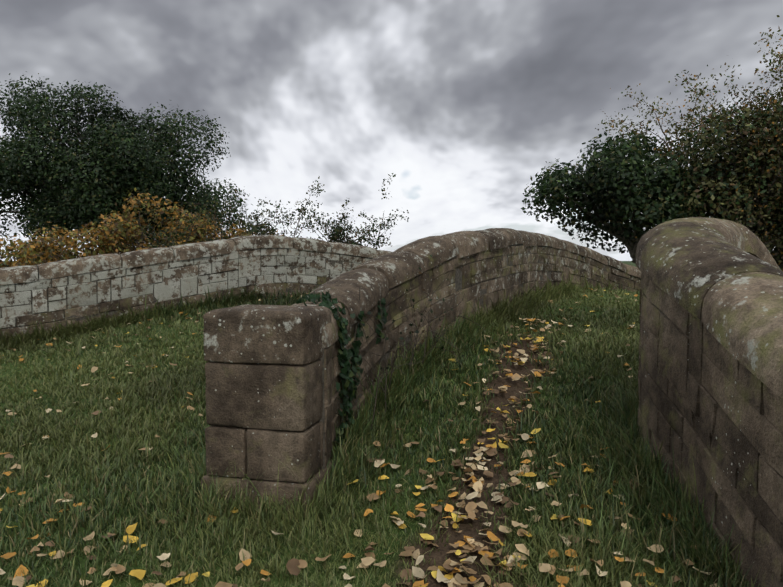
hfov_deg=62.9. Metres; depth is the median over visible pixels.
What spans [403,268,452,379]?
twig weed
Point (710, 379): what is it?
wall
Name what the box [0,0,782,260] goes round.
sky
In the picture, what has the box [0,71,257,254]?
oak tree
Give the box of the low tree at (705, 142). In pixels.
[657,96,782,253]
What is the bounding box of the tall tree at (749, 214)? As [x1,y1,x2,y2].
[594,77,782,259]
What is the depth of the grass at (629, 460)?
4.18 m
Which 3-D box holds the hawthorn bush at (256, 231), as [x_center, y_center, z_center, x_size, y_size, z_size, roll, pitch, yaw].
[-2.157,-1.103,13.238,2.226,2.587,1.943,0,3,1]
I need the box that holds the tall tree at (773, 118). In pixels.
[668,15,782,270]
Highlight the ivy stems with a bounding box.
[337,288,359,423]
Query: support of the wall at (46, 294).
on the ground at (466, 525)
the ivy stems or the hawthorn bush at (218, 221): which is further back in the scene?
the hawthorn bush at (218, 221)
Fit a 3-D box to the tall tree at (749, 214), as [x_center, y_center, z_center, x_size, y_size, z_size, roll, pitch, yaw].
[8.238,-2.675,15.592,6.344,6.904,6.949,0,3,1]
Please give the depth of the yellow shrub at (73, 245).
14.83 m
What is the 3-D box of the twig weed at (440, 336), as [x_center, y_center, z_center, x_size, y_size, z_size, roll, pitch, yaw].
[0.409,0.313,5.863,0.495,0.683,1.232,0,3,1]
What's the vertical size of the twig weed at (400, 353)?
0.783 m
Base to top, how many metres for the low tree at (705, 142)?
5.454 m
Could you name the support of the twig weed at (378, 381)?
on the ground at (466, 525)
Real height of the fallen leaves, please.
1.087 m
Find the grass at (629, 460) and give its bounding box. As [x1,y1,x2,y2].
[0,273,759,586]
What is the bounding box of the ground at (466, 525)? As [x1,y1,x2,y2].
[0,261,781,586]
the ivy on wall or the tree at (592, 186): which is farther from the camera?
the tree at (592, 186)
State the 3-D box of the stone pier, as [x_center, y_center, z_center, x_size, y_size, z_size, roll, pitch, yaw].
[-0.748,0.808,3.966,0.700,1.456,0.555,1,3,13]
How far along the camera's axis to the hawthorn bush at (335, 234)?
13.45 m
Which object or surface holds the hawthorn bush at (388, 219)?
on the ground at (466, 525)
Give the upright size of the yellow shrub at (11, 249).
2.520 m
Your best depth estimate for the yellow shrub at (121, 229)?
15.52 m
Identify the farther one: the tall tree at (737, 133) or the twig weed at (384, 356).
the tall tree at (737, 133)
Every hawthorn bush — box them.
[140,192,218,247]
[199,188,242,240]
[225,197,285,234]
[233,176,325,238]
[296,201,388,248]
[332,200,392,246]
[336,173,408,246]
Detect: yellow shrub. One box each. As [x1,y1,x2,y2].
[0,223,82,267]
[11,221,133,265]
[82,187,200,254]
[148,208,251,246]
[212,223,288,239]
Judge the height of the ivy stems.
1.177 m
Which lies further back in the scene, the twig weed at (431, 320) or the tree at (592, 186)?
the tree at (592, 186)
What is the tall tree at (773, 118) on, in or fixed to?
on the ground at (466, 525)
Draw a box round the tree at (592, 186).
[520,129,710,262]
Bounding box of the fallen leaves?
[0,288,720,586]
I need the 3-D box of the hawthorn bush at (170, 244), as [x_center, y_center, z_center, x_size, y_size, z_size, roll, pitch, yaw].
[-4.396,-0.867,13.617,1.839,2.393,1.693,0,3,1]
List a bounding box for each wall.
[0,235,391,340]
[291,228,640,468]
[296,291,387,460]
[635,217,782,586]
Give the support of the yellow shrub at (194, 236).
on the ground at (466, 525)
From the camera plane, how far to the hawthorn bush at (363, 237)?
13.57 m
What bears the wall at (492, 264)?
on the ground at (466, 525)
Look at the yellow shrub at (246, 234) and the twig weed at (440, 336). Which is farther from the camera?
the yellow shrub at (246, 234)
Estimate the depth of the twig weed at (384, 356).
4.97 m
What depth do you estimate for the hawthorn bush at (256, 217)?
14.06 m
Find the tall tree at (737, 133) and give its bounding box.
[676,41,782,269]
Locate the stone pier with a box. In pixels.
[201,304,336,514]
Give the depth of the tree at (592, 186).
15.73 m
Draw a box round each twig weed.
[350,311,422,428]
[359,290,403,414]
[366,317,450,396]
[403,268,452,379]
[410,294,464,367]
[418,247,484,369]

